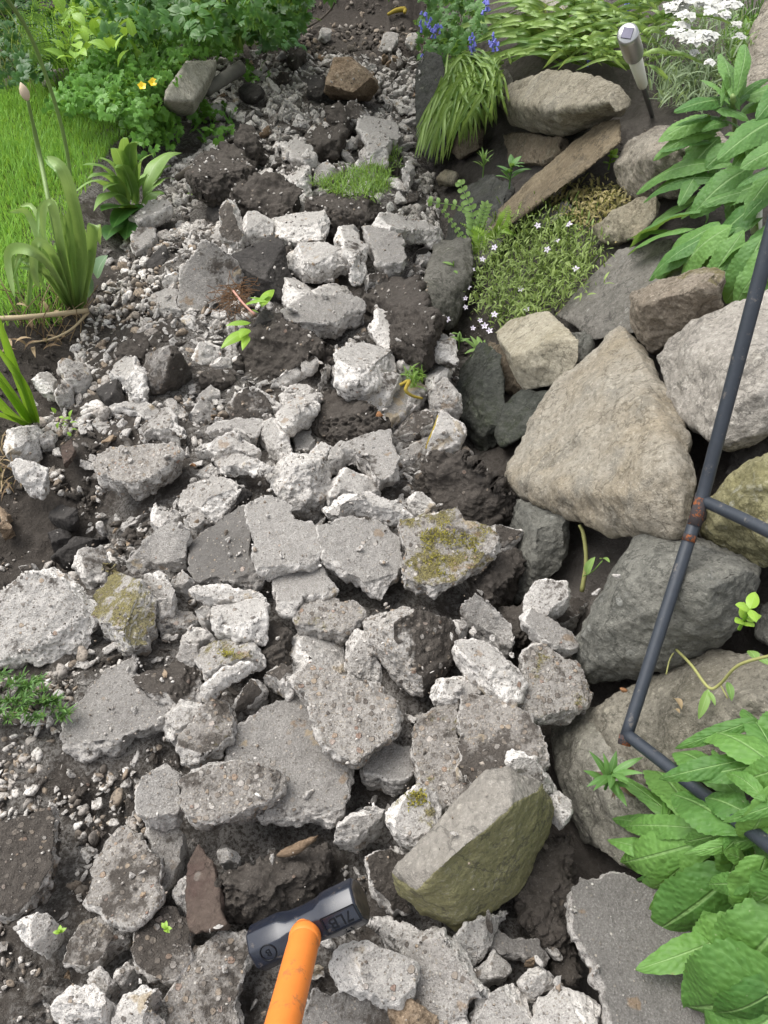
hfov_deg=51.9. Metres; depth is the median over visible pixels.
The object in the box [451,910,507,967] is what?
concrete chunk
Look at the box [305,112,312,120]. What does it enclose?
concrete fragment
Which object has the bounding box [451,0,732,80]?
strap leaf clump
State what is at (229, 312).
concrete fragment
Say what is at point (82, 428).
concrete fragment
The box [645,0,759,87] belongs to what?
yarrow
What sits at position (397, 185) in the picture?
concrete fragment
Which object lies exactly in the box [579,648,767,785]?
long boulder
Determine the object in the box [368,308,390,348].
concrete chunk
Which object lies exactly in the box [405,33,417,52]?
concrete chunk
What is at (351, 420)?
soil clod
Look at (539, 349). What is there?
square stone
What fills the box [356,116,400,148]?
concrete slab
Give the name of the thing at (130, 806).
concrete fragment
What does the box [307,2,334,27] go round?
bare twig
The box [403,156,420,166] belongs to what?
concrete fragment
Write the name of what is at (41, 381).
concrete chunk
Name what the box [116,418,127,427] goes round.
concrete fragment
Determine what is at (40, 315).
bamboo cane
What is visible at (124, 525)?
concrete fragment
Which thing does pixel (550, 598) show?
concrete chunk
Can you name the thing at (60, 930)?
seedling
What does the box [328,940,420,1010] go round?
concrete chunk
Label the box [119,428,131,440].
concrete fragment
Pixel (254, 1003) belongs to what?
concrete fragment
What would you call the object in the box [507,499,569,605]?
blue grey boulder
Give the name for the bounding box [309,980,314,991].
soil lump
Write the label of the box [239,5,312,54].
columbine
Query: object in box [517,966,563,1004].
concrete chunk
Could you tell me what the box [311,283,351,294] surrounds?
concrete chunk
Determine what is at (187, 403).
concrete fragment
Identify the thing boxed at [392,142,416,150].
concrete fragment
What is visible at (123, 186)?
broad leaved plant
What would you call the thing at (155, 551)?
concrete slab
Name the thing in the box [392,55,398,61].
tan pebble
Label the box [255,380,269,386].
concrete fragment
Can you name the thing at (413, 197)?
concrete fragment
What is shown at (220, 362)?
concrete chunk
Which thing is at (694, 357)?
pale boulder
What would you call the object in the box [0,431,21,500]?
dry grass
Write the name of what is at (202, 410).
concrete chunk
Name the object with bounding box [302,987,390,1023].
concrete slab
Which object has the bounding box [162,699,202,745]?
concrete chunk
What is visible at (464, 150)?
dark stone
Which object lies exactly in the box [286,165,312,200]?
concrete chunk
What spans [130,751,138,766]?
concrete fragment
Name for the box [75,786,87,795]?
concrete fragment
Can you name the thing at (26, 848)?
concrete slab
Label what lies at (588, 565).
seedling
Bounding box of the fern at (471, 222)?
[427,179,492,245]
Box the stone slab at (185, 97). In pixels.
[164,59,216,115]
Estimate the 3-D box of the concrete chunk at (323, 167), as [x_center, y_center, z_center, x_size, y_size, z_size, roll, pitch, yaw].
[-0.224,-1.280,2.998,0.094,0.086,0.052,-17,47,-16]
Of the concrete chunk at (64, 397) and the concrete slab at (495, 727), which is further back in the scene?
the concrete chunk at (64, 397)
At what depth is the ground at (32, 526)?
1.79 m
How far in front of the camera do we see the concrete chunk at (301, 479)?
1.62 m
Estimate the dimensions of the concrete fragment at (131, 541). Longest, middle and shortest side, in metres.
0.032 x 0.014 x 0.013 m
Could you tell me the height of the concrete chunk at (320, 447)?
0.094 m
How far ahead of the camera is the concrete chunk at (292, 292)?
2.27 m
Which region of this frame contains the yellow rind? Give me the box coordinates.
[387,6,406,15]
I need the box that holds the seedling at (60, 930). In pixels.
[53,925,65,933]
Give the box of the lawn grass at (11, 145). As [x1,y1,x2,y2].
[0,78,160,327]
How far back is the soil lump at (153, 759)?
1.31 m
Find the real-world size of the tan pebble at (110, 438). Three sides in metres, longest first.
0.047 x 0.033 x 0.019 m
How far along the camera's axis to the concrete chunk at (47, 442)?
1.89 m
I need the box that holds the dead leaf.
[672,697,682,712]
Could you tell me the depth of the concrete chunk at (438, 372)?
1.95 m
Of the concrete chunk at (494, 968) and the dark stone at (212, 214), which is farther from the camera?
the dark stone at (212, 214)
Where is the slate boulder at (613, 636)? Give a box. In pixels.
[572,534,760,683]
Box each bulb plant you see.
[3,0,101,309]
[415,48,511,162]
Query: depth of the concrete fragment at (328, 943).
1.14 m
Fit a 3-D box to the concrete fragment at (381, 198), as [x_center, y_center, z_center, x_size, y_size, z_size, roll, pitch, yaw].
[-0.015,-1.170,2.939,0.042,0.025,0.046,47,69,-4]
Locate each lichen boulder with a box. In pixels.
[550,715,654,868]
[700,453,767,567]
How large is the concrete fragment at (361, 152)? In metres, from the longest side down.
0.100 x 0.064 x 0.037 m
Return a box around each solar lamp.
[617,23,653,117]
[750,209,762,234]
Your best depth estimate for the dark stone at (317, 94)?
3.67 m
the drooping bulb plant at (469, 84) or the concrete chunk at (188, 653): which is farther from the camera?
the drooping bulb plant at (469, 84)
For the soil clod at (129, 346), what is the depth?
2.07 m
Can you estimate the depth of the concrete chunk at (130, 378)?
1.94 m
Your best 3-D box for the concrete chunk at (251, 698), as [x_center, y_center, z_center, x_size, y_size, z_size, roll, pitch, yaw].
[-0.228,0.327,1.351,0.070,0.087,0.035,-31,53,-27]
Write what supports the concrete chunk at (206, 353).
on the ground at (32, 526)
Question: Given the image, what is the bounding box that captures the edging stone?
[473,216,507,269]
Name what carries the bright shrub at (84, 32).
on the ground at (32, 526)
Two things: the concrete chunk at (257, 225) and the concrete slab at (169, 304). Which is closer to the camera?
the concrete slab at (169, 304)
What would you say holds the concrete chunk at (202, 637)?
on the ground at (32, 526)
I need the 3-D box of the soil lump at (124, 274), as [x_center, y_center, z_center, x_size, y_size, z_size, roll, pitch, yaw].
[-0.821,-0.749,2.498,0.046,0.023,0.019,15,47,15]
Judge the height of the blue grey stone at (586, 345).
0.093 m
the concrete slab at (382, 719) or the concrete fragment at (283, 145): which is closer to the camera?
the concrete slab at (382, 719)
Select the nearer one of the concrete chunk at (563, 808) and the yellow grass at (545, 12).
the concrete chunk at (563, 808)
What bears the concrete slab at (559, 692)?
on the lichen boulder at (574, 743)
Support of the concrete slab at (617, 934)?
on the ground at (32, 526)
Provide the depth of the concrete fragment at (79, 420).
1.94 m
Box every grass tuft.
[0,7,44,95]
[387,142,402,167]
[400,363,426,394]
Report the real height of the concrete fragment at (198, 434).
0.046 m
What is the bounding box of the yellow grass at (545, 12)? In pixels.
[530,4,591,60]
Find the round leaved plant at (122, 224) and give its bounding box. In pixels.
[100,203,143,239]
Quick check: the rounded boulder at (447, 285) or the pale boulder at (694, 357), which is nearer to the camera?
the pale boulder at (694, 357)
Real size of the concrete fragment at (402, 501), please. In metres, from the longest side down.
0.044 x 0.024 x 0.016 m
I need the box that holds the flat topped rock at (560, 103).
[500,69,630,136]
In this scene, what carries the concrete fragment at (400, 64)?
on the ground at (32, 526)
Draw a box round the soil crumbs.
[0,2,472,1023]
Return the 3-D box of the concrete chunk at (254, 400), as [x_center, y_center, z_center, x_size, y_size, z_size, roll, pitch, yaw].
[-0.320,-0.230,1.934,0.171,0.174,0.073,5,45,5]
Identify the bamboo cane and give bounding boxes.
[0,308,88,320]
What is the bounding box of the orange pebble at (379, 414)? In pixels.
[376,411,383,416]
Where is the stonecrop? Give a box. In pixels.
[543,172,630,242]
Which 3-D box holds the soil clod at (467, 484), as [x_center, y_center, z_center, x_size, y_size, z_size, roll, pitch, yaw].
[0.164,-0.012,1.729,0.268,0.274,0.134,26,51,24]
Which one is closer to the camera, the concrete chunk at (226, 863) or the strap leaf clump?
the concrete chunk at (226, 863)
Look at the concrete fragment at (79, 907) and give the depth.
1.18 m
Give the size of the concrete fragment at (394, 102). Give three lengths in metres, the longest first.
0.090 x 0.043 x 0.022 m
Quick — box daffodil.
[0,319,39,425]
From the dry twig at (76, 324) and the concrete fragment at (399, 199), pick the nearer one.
the dry twig at (76, 324)
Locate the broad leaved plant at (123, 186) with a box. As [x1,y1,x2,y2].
[76,137,180,209]
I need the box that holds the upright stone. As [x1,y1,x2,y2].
[415,51,446,162]
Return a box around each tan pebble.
[64,970,70,978]
[101,435,116,443]
[162,669,167,677]
[259,125,270,137]
[317,54,324,61]
[381,54,388,64]
[385,59,391,67]
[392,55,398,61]
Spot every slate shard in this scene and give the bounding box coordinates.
[60,437,76,467]
[185,844,230,933]
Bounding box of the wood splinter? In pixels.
[276,835,317,856]
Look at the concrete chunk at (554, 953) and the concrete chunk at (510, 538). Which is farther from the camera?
the concrete chunk at (510, 538)
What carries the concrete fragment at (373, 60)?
on the ground at (32, 526)
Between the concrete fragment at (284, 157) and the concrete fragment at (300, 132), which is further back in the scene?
the concrete fragment at (300, 132)
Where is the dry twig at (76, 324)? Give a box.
[30,312,89,343]
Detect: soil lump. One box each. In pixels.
[32,703,42,709]
[83,773,90,786]
[100,831,106,837]
[104,297,112,304]
[118,272,129,278]
[121,527,131,539]
[130,295,136,302]
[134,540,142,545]
[148,752,157,764]
[159,649,170,652]
[187,604,193,612]
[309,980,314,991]
[316,984,326,991]
[391,69,400,83]
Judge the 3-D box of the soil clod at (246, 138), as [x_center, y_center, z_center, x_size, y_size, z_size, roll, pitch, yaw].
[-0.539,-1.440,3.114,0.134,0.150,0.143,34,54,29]
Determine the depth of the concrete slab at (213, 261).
2.27 m
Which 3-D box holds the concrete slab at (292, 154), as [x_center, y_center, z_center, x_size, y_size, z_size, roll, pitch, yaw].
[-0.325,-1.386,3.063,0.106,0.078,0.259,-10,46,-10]
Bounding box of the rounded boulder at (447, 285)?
[423,237,473,329]
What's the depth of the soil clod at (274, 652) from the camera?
1.38 m
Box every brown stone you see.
[488,342,521,394]
[503,132,568,166]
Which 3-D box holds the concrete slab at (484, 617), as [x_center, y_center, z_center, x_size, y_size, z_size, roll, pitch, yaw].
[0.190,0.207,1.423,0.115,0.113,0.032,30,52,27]
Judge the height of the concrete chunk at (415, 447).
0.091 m
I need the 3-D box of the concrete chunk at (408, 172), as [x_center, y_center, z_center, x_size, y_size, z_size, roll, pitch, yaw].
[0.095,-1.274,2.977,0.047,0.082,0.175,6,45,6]
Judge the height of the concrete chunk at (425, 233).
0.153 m
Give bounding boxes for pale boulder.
[540,0,572,36]
[657,289,767,451]
[746,0,767,86]
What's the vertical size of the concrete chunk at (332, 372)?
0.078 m
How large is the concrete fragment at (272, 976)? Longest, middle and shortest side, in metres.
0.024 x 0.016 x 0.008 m
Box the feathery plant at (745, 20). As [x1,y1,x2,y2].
[716,0,766,65]
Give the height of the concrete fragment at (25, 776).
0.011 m
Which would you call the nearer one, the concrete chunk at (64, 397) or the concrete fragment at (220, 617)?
the concrete fragment at (220, 617)
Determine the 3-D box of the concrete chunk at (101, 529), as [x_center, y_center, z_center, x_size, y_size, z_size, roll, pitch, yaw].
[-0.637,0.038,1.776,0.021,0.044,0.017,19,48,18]
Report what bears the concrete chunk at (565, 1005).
on the ground at (32, 526)
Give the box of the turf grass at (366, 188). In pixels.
[306,152,399,201]
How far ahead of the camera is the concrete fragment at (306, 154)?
2.94 m
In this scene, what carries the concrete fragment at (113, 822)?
on the ground at (32, 526)
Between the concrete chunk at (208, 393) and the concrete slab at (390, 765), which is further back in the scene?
the concrete chunk at (208, 393)
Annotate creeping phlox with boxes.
[447,190,614,333]
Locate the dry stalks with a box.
[0,268,97,357]
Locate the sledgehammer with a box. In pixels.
[246,878,369,1023]
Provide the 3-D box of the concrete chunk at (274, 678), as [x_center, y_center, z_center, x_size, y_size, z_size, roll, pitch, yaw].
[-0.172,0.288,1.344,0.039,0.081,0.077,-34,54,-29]
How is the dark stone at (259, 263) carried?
on the ground at (32, 526)
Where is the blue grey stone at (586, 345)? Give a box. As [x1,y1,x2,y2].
[572,331,594,363]
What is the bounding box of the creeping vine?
[666,648,767,718]
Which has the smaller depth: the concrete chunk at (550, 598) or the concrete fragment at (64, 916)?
the concrete fragment at (64, 916)
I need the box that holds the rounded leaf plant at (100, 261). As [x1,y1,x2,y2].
[88,255,107,296]
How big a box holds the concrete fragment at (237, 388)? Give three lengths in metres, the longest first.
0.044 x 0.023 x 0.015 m
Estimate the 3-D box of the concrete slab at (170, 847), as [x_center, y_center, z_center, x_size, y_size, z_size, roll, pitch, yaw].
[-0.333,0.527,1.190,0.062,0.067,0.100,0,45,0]
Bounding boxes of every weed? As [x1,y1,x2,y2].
[51,408,76,435]
[186,96,236,146]
[205,266,273,349]
[242,58,270,82]
[443,261,457,273]
[451,331,469,349]
[461,336,484,355]
[473,148,492,177]
[496,154,527,188]
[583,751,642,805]
[603,148,618,169]
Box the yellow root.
[399,379,422,399]
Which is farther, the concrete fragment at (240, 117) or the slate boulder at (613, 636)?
the concrete fragment at (240, 117)
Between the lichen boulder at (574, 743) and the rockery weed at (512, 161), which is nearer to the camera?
the lichen boulder at (574, 743)
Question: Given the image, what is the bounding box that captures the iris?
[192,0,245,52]
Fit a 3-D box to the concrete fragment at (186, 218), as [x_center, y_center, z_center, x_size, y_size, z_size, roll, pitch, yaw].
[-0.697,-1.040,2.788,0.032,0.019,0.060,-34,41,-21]
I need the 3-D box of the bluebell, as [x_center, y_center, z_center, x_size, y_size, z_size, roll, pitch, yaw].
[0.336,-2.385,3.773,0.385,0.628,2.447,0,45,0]
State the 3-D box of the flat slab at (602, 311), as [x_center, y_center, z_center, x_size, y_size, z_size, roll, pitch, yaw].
[0.564,-0.511,1.841,0.183,0.257,0.323,-12,46,-12]
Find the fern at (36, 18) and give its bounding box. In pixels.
[16,0,101,87]
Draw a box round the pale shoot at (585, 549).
[578,524,587,591]
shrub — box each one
[44,0,148,64]
[72,0,319,48]
[243,0,389,7]
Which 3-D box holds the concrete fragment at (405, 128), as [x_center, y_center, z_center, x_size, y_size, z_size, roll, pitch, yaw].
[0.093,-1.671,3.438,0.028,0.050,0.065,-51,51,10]
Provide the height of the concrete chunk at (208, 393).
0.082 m
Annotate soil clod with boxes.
[114,333,153,364]
[184,141,256,207]
[198,368,235,391]
[214,841,333,924]
[229,171,302,218]
[232,312,334,380]
[233,123,267,166]
[257,620,293,679]
[286,46,306,71]
[304,122,349,163]
[304,193,383,244]
[310,388,390,446]
[324,101,352,137]
[362,274,447,375]
[414,449,519,526]
[458,547,526,618]
[496,602,530,659]
[512,832,576,962]
[549,956,583,989]
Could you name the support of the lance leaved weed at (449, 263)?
on the ground at (32, 526)
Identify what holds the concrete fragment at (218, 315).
on the ground at (32, 526)
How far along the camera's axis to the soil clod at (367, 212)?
2.56 m
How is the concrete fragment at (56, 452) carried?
on the ground at (32, 526)
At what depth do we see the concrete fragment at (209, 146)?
3.25 m
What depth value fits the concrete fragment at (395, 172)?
3.09 m
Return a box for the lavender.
[648,40,730,113]
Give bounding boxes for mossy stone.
[629,267,725,354]
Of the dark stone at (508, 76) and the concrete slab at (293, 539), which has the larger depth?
the dark stone at (508, 76)
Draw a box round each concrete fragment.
[0,941,7,952]
[17,773,32,779]
[28,992,43,1005]
[35,776,47,786]
[41,976,53,985]
[52,447,61,456]
[54,987,63,995]
[57,912,68,921]
[66,769,75,777]
[68,405,78,413]
[72,413,91,427]
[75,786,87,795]
[76,904,82,910]
[78,423,92,434]
[79,459,92,469]
[79,681,88,686]
[81,850,91,863]
[86,429,95,437]
[90,473,96,479]
[91,797,102,809]
[101,654,123,662]
[102,248,112,254]
[102,641,117,655]
[105,257,113,265]
[105,342,117,351]
[106,818,118,825]
[107,551,112,562]
[110,520,121,527]
[111,294,119,307]
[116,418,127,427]
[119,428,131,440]
[120,521,130,531]
[122,293,127,304]
[122,435,133,445]
[125,796,134,815]
[127,540,138,545]
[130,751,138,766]
[134,416,141,428]
[135,513,146,519]
[139,256,148,266]
[142,520,150,526]
[160,231,173,240]
[167,246,178,250]
[169,337,177,344]
[172,498,178,508]
[172,754,180,768]
[175,341,186,346]
[180,315,195,330]
[182,215,189,220]
[183,400,195,406]
[189,460,202,467]
[195,430,202,437]
[204,143,217,150]
[206,134,219,139]
[211,309,226,318]
[213,96,226,104]
[213,122,224,130]
[213,341,223,344]
[214,417,223,421]
[216,64,223,69]
[217,614,223,627]
[220,244,227,252]
[225,344,238,359]
[226,137,233,143]
[226,322,236,334]
[228,307,235,315]
[228,687,239,695]
[232,94,241,102]
[233,53,243,59]
[233,111,245,123]
[234,386,243,391]
[250,999,256,1010]
[252,114,258,127]
[252,118,267,125]
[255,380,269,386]
[258,168,272,174]
[259,58,267,71]
[259,122,266,129]
[266,77,280,92]
[266,97,272,107]
[267,108,276,117]
[267,113,278,126]
[267,973,276,979]
[268,133,276,141]
[270,162,281,170]
[272,141,280,150]
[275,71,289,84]
[277,51,285,59]
[278,105,289,119]
[280,141,287,152]
[281,94,298,105]
[282,152,286,161]
[283,112,291,121]
[284,98,300,114]
[286,246,292,255]
[292,114,309,128]
[296,127,305,135]
[301,148,310,158]
[302,70,311,75]
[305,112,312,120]
[312,189,327,196]
[312,964,324,980]
[315,517,325,525]
[320,938,336,949]
[341,149,355,162]
[345,136,358,151]
[356,336,365,342]
[358,147,365,158]
[369,57,377,72]
[370,795,377,803]
[374,88,380,98]
[375,193,386,201]
[376,76,381,85]
[380,177,401,184]
[386,112,394,120]
[387,87,405,98]
[389,99,405,106]
[390,181,406,193]
[391,164,399,177]
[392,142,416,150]
[394,191,406,205]
[395,59,406,70]
[397,105,411,115]
[397,498,406,506]
[398,123,411,133]
[401,116,415,126]
[401,472,412,481]
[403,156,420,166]
[404,190,421,204]
[407,714,415,723]
[408,108,415,115]
[485,910,492,933]
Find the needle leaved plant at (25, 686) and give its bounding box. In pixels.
[0,665,76,725]
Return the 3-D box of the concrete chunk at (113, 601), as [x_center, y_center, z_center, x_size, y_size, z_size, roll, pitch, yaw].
[-0.488,0.187,1.482,0.252,0.158,0.114,35,54,30]
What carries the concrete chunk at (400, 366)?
on the ground at (32, 526)
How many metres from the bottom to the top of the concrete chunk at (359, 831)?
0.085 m
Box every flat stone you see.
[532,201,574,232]
[592,196,659,245]
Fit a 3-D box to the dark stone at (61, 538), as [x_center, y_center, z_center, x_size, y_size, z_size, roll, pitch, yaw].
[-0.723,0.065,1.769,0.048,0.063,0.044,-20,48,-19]
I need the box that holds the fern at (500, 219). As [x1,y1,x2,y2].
[460,206,516,255]
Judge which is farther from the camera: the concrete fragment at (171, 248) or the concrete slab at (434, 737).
the concrete fragment at (171, 248)
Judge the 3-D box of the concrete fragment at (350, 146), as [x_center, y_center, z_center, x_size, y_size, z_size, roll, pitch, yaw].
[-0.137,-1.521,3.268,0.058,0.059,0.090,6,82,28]
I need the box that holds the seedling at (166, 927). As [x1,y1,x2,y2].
[161,921,171,932]
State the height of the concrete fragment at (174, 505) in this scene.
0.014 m
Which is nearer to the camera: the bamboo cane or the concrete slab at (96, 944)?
the concrete slab at (96, 944)
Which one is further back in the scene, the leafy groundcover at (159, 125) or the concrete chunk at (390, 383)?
the leafy groundcover at (159, 125)
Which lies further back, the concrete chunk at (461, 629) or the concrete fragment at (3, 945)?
the concrete chunk at (461, 629)
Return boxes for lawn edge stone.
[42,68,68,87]
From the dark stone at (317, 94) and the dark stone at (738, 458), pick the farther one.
the dark stone at (317, 94)
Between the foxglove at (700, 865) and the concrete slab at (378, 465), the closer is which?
the foxglove at (700, 865)
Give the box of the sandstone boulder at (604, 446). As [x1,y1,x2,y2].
[504,325,696,539]
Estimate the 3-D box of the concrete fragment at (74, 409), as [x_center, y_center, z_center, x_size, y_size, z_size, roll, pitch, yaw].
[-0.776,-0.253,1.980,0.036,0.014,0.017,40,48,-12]
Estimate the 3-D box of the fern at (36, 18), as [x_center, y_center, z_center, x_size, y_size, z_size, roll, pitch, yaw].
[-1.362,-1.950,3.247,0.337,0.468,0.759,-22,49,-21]
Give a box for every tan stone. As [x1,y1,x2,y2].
[0,507,15,540]
[324,56,378,101]
[387,998,438,1023]
[523,957,534,967]
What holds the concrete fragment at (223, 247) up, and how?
on the ground at (32, 526)
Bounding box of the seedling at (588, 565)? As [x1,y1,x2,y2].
[583,557,609,576]
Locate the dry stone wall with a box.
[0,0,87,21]
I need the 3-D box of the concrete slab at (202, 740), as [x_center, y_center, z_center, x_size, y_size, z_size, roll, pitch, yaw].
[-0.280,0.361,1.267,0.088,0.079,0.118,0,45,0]
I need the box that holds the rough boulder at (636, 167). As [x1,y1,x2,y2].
[613,125,727,199]
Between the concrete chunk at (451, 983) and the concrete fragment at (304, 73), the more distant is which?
the concrete fragment at (304, 73)
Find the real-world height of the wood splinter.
0.027 m
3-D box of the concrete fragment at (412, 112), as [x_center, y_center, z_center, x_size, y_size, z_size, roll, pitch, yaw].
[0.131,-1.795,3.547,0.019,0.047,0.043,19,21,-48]
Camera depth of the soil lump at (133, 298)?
2.35 m
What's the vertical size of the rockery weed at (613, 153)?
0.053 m
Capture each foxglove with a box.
[608,709,767,1023]
[628,44,767,303]
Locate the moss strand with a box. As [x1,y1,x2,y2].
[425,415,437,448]
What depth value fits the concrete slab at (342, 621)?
1.41 m
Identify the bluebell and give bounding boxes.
[413,0,499,63]
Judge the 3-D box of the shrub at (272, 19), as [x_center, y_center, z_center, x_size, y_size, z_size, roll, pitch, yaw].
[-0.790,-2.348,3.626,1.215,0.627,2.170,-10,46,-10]
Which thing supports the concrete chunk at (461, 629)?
on the ground at (32, 526)
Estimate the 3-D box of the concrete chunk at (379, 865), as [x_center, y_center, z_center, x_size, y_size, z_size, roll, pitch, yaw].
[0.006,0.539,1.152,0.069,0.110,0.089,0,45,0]
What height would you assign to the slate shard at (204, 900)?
0.033 m
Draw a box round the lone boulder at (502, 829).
[392,766,553,931]
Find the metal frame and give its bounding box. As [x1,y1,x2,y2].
[618,216,767,853]
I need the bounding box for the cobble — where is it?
[436,169,458,186]
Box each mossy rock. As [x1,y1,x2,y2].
[455,342,504,450]
[494,389,547,447]
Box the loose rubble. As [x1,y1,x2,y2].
[13,48,620,1007]
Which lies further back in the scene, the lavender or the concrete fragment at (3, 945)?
the lavender
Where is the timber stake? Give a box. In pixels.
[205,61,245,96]
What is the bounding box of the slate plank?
[488,119,621,228]
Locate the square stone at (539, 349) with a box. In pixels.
[496,311,578,389]
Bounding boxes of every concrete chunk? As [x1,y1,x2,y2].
[0,567,98,669]
[3,425,42,463]
[7,458,49,499]
[16,912,64,958]
[19,564,39,572]
[31,371,58,401]
[38,430,57,451]
[50,983,116,1023]
[54,383,74,412]
[58,358,92,395]
[71,545,109,589]
[87,966,119,1002]
[91,563,158,656]
[92,417,110,432]
[96,521,106,536]
[109,356,149,402]
[109,401,158,420]
[111,984,165,1023]
[113,962,143,991]
[131,661,204,708]
[138,407,187,445]
[143,570,177,619]
[150,503,181,530]
[162,272,178,288]
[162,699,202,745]
[163,398,188,415]
[171,569,195,599]
[172,876,186,913]
[177,476,244,525]
[177,643,199,668]
[180,627,215,648]
[183,512,211,537]
[186,183,196,196]
[188,397,216,423]
[188,584,270,614]
[191,341,221,364]
[194,431,261,459]
[194,638,265,681]
[195,385,220,405]
[195,463,217,479]
[195,605,211,631]
[198,314,207,321]
[199,661,256,702]
[209,357,232,368]
[210,224,220,241]
[210,598,268,646]
[211,103,223,120]
[211,453,275,477]
[217,847,240,870]
[218,198,245,249]
[225,386,282,419]
[226,103,236,119]
[231,678,268,722]
[242,211,275,246]
[259,418,292,460]
[263,663,296,701]
[264,452,331,523]
[270,367,306,388]
[272,210,330,247]
[275,392,323,437]
[278,384,315,406]
[281,277,310,307]
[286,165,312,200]
[286,241,348,283]
[289,634,344,673]
[299,201,304,212]
[309,442,331,460]
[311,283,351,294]
[313,161,335,187]
[318,27,331,43]
[318,363,330,391]
[321,491,413,526]
[326,467,380,522]
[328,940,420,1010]
[331,365,336,390]
[333,341,397,401]
[333,806,385,853]
[334,224,368,286]
[344,628,382,681]
[346,100,369,134]
[350,158,375,179]
[353,515,396,530]
[359,372,401,412]
[362,606,458,697]
[363,272,388,292]
[364,132,391,171]
[364,845,410,917]
[366,915,489,1023]
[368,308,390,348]
[371,212,442,249]
[379,32,398,53]
[385,783,441,850]
[392,410,438,441]
[396,359,416,381]
[398,436,428,469]
[401,160,414,192]
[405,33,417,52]
[406,491,436,517]
[415,251,431,267]
[423,363,452,391]
[426,409,466,461]
[427,377,462,419]
[429,676,481,706]
[434,334,458,367]
[451,638,528,705]
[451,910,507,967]
[453,619,467,639]
[469,983,531,1023]
[473,949,511,987]
[490,524,523,551]
[504,748,556,793]
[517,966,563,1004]
[523,578,570,619]
[529,985,600,1023]
[542,946,562,961]
[548,790,572,830]
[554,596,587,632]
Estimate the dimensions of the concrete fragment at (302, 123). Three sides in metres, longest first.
0.081 x 0.072 x 0.037 m
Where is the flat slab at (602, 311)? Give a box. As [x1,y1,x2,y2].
[557,239,682,339]
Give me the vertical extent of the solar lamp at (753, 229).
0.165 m
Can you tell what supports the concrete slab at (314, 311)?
on the ground at (32, 526)
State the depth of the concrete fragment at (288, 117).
3.50 m
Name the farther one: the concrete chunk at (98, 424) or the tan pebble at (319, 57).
the tan pebble at (319, 57)
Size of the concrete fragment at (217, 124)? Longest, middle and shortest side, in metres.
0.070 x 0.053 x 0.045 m
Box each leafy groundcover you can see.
[41,28,243,122]
[115,77,184,160]
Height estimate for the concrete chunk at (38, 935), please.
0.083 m
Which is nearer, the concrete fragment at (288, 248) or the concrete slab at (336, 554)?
the concrete slab at (336, 554)
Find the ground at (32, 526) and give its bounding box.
[0,0,767,1023]
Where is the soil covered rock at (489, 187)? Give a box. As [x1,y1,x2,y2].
[446,174,514,239]
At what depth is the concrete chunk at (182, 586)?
1.51 m
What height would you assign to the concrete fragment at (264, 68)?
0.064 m
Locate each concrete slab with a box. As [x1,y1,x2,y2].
[0,805,62,924]
[59,654,169,763]
[62,915,132,973]
[83,825,165,932]
[91,441,184,500]
[126,521,192,573]
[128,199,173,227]
[130,226,158,259]
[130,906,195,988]
[134,763,183,832]
[141,288,181,317]
[143,345,192,395]
[144,826,187,894]
[155,610,201,638]
[163,929,253,1023]
[175,698,237,770]
[177,239,243,313]
[178,759,287,831]
[187,505,265,592]
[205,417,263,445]
[225,695,354,829]
[244,495,322,581]
[272,564,338,620]
[280,292,366,339]
[285,137,317,171]
[286,661,403,768]
[291,428,315,453]
[292,598,367,645]
[301,356,318,376]
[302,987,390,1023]
[316,516,403,600]
[326,440,345,475]
[338,429,399,490]
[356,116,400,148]
[360,742,415,796]
[361,225,406,277]
[382,381,427,428]
[397,508,501,599]
[409,701,468,814]
[454,694,550,785]
[460,593,514,659]
[488,930,549,967]
[518,642,592,725]
[519,607,578,657]
[564,871,704,1023]
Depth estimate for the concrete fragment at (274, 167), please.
3.11 m
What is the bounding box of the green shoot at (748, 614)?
[734,592,760,630]
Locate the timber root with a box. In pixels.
[174,164,192,181]
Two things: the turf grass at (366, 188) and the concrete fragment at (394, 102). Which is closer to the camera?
the turf grass at (366, 188)
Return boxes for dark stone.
[47,528,72,552]
[48,504,79,531]
[51,536,108,571]
[96,379,124,406]
[146,244,169,272]
[206,205,219,222]
[217,486,251,521]
[231,233,291,303]
[238,82,264,104]
[251,309,274,328]
[306,75,327,102]
[410,246,428,263]
[445,127,484,159]
[496,68,513,106]
[725,437,767,476]
[753,602,767,645]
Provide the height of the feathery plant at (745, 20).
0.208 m
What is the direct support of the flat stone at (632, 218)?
on the ground at (32, 526)
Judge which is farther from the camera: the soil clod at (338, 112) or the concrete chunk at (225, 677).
the soil clod at (338, 112)
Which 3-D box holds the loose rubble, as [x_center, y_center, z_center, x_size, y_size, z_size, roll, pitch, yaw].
[-0.268,-0.986,2.580,1.284,0.359,4.489,0,45,0]

